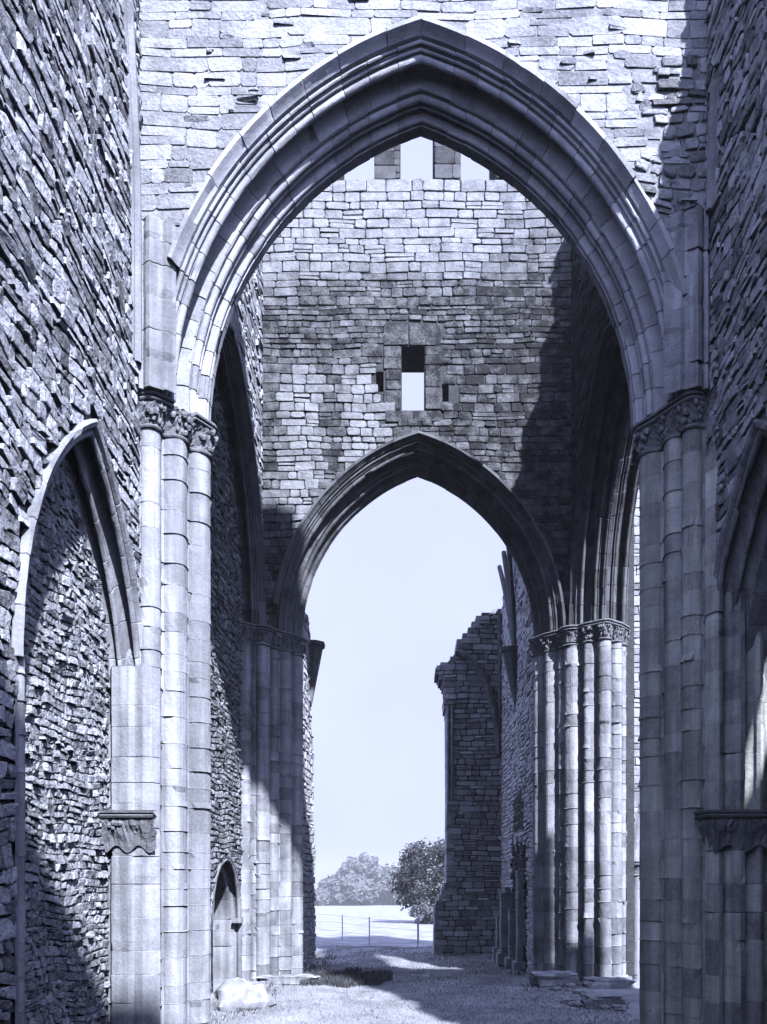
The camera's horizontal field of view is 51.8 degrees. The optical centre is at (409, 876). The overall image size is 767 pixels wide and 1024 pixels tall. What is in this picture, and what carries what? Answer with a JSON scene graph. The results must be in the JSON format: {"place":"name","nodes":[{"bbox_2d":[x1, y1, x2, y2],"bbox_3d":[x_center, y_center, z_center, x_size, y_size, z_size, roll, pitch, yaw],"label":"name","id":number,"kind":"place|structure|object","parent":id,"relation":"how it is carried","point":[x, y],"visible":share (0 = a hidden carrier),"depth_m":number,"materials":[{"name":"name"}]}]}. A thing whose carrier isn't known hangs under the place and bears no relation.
{"place":"outdoors","nodes":[
{"label":"outdoors","id":0,"kind":"place"},
{"bbox_2d":[299,965,393,987],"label":"rough grass","id":1,"kind":"structure","parent":0,"point":[350,976],"depth_m":19.99,"materials":[{"name":"plant"}]},
{"bbox_2d":[210,901,639,1023],"bbox_3d":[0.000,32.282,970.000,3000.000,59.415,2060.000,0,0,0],"label":"ground","id":2,"kind":"structure","parent":0,"point":[386,915],"depth_m":18.12,"materials":[{"name":"grey plant"}]},
{"bbox_2d":[0,0,160,1023],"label":"side wall","id":3,"kind":"structure","parent":2,"relation":"on","point":[80,714],"depth_m":9.43,"materials":[{"name":"stone"}]},
{"bbox_2d":[210,259,275,992],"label":"side arch wall","id":4,"kind":"structure","parent":2,"relation":"on","point":[241,633],"depth_m":19.23,"materials":[{"name":"grey stone"}]},
{"bbox_2d":[210,977,276,1011],"bbox_3d":[-3.366,2.573,15.855,1.339,1.108,1.037,0,0,19],"label":"boulder","id":5,"kind":"object","parent":2,"relation":"on","point":[231,994],"visible":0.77,"depth_m":15.53,"materials":[{"name":"grey stone"}]},
{"bbox_2d":[256,974,321,984],"bbox_3d":[-2.983,2.556,19.607,1.691,0.267,0.514,0,0,0],"label":"fallen slab","id":6,"kind":"object","parent":2,"relation":"on","point":[290,979],"depth_m":19.40,"materials":[{"name":"grey stone"}]},
{"bbox_2d":[303,613,324,972],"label":"nave wall","id":7,"kind":"structure","parent":2,"relation":"on","point":[312,658],"depth_m":24.54,"materials":[{"name":"grey stone"}]},
{"bbox_2d":[314,889,330,905],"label":"leafy tree","id":8,"kind":"object","parent":2,"relation":"on","point":[322,896],"visible":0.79,"depth_m":287.24,"materials":[{"name":"grey plant"}]},
{"bbox_2d":[314,887,336,905],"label":"leafy tree","id":9,"kind":"object","parent":2,"relation":"on","point":[332,902],"visible":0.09,"depth_m":313.66,"materials":[{"name":"grey plant"}]},
{"bbox_2d":[318,872,340,888],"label":"leafy tree","id":10,"kind":"object","parent":2,"relation":"on","point":[324,882],"visible":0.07,"depth_m":326.48,"materials":[{"name":"grey plant"}]},
{"bbox_2d":[326,872,378,905],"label":"leafy tree","id":11,"kind":"object","parent":2,"relation":"on","point":[361,889],"visible":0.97,"depth_m":294.35,"materials":[{"name":"grey plant"}]},
{"bbox_2d":[335,852,390,904],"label":"leafy tree","id":12,"kind":"object","parent":2,"relation":"on","point":[369,867],"visible":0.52,"depth_m":316.57,"materials":[{"name":"grey plant"}]},
{"bbox_2d":[319,914,418,947],"bbox_3d":[-3.745,2.607,39.309,2.076,1.741,14.976,0,0,-41],"label":"wire fence","id":13,"kind":"object","parent":2,"relation":"on","point":[379,927],"visible":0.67,"depth_m":35.97,"materials":[{"name":"grey metal"}]},
{"bbox_2d":[367,863,394,904],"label":"leafy tree","id":14,"kind":"object","parent":2,"relation":"on","point":[383,900],"visible":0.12,"depth_m":322.74,"materials":[{"name":"grey plant"}]},
{"bbox_2d":[382,866,423,904],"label":"leafy tree","id":15,"kind":"object","parent":2,"relation":"on","point":[392,897],"visible":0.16,"depth_m":318.99,"materials":[{"name":"grey plant"}]},
{"bbox_2d":[210,951,604,1023],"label":"weeds","id":16,"kind":"object","parent":2,"relation":"on","point":[326,956],"visible":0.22,"depth_m":19.05,"materials":[{"name":"grey plant"}]},
{"bbox_2d":[389,837,444,915],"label":"leafy tree","id":17,"kind":"object","parent":2,"relation":"on","point":[410,861],"visible":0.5,"depth_m":68.42,"materials":[{"name":"grey plant"}]},
{"bbox_2d":[409,901,434,923],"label":"bush","id":18,"kind":"object","parent":2,"relation":"on","point":[423,907],"visible":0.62,"depth_m":66.53,"materials":[{"name":"grey plant"}]},
{"bbox_2d":[122,0,730,1023],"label":"archway wall","id":19,"kind":"structure","parent":2,"relation":"on","point":[580,126],"depth_m":11.17,"materials":[{"name":"stone"}]},
{"bbox_2d":[425,906,433,921],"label":"bush","id":20,"kind":"object","parent":2,"relation":"on","point":[430,917],"visible":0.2,"depth_m":65.46,"materials":[{"name":"grey plant"}]},
{"bbox_2d":[261,141,633,979],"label":"archway wall","id":21,"kind":"structure","parent":2,"relation":"on","point":[451,285],"depth_m":20.29,"materials":[{"name":"stone"}]},
{"bbox_2d":[433,609,501,955],"bbox_3d":[2.766,-3.475,30.415,3.668,13.350,1.770,0,0,0],"label":"end wall fragment","id":22,"kind":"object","parent":2,"relation":"on","point":[466,907],"visible":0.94,"depth_m":29.78,"materials":[{"name":"grey stone"}]},
{"bbox_2d":[492,547,533,972],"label":"nave wall","id":23,"kind":"structure","parent":2,"relation":"on","point":[513,948],"depth_m":25.31,"materials":[{"name":"stone"}]},
{"bbox_2d":[529,970,578,986],"bbox_3d":[3.524,2.507,19.345,1.184,0.380,0.668,0,0,0],"label":"fallen slab","id":24,"kind":"object","parent":2,"relation":"on","point":[551,978],"depth_m":19.10,"materials":[{"name":"grey stone"}]},
{"bbox_2d":[551,986,561,990],"bbox_3d":[3.419,2.617,18.328,0.262,0.137,0.217,0,0,0],"label":"loose stone","id":25,"kind":"object","parent":2,"relation":"on","point":[555,988],"visible":0.76,"depth_m":18.25,"materials":[{"name":"grey stone"}]},
{"bbox_2d":[559,998,577,1003],"bbox_3d":[3.304,2.605,16.398,0.381,0.146,0.260,0,0,0],"label":"loose stone","id":26,"kind":"object","parent":2,"relation":"on","point":[566,1001],"visible":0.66,"depth_m":16.32,"materials":[{"name":"grey stone"}]},
{"bbox_2d":[565,982,575,986],"bbox_3d":[3.852,2.599,18.836,0.252,0.152,0.236,0,0,0],"label":"loose stone","id":27,"kind":"object","parent":2,"relation":"on","point":[571,984],"visible":0.76,"depth_m":18.76,"materials":[{"name":"grey stone"}]},
{"bbox_2d":[568,1002,580,1006],"bbox_3d":[3.357,2.612,16.038,0.262,0.149,0.231,0,0,0],"label":"loose stone","id":28,"kind":"object","parent":2,"relation":"on","point":[574,1004],"visible":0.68,"depth_m":15.95,"materials":[{"name":"grey stone"}]},
{"bbox_2d":[573,989,582,993],"bbox_3d":[3.839,2.607,17.758,0.322,0.141,0.248,0,0,0],"label":"loose stone","id":29,"kind":"object","parent":2,"relation":"on","point":[577,991],"visible":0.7,"depth_m":17.67,"materials":[{"name":"grey stone"}]},
{"bbox_2d":[558,248,638,981],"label":"side arch wall","id":30,"kind":"structure","parent":2,"relation":"on","point":[595,632],"depth_m":19.67,"materials":[{"name":"stone"}]},
{"bbox_2d":[598,1004,609,1009],"bbox_3d":[3.867,2.591,15.604,0.244,0.141,0.214,0,0,0],"label":"loose stone","id":31,"kind":"object","parent":2,"relation":"on","point":[604,1006],"visible":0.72,"depth_m":15.54,"materials":[{"name":"grey stone"}]},
{"bbox_2d":[580,992,629,1008],"bbox_3d":[3.976,2.522,16.000,0.973,0.334,0.706,0,0,0],"label":"fallen slab","id":32,"kind":"object","parent":2,"relation":"on","point":[590,1000],"depth_m":15.72,"materials":[{"name":"stone"}]},
{"bbox_2d":[582,976,636,988],"bbox_3d":[4.758,2.528,18.732,1.266,0.290,0.567,0,0,0],"label":"fallen slab","id":33,"kind":"object","parent":2,"relation":"on","point":[610,982],"depth_m":18.52,"materials":[{"name":"grey stone"}]},
{"bbox_2d":[609,1004,625,1010],"bbox_3d":[4.083,2.578,15.391,0.339,0.179,0.289,0,0,0],"label":"loose stone","id":34,"kind":"object","parent":2,"relation":"on","point":[616,1007],"visible":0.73,"depth_m":15.29,"materials":[{"name":"grey stone"}]},
{"bbox_2d":[634,488,639,979],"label":"transept wall","id":35,"kind":"structure","parent":2,"relation":"on","point":[636,727],"depth_m":20.74,"materials":[{"name":"stone"}]},
{"bbox_2d":[693,0,766,1023],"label":"side wall","id":36,"kind":"structure","parent":2,"relation":"on","point":[732,819],"depth_m":10.69,"materials":[{"name":"stone"}]},
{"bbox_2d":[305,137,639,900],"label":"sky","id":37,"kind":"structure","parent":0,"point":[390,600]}
]}

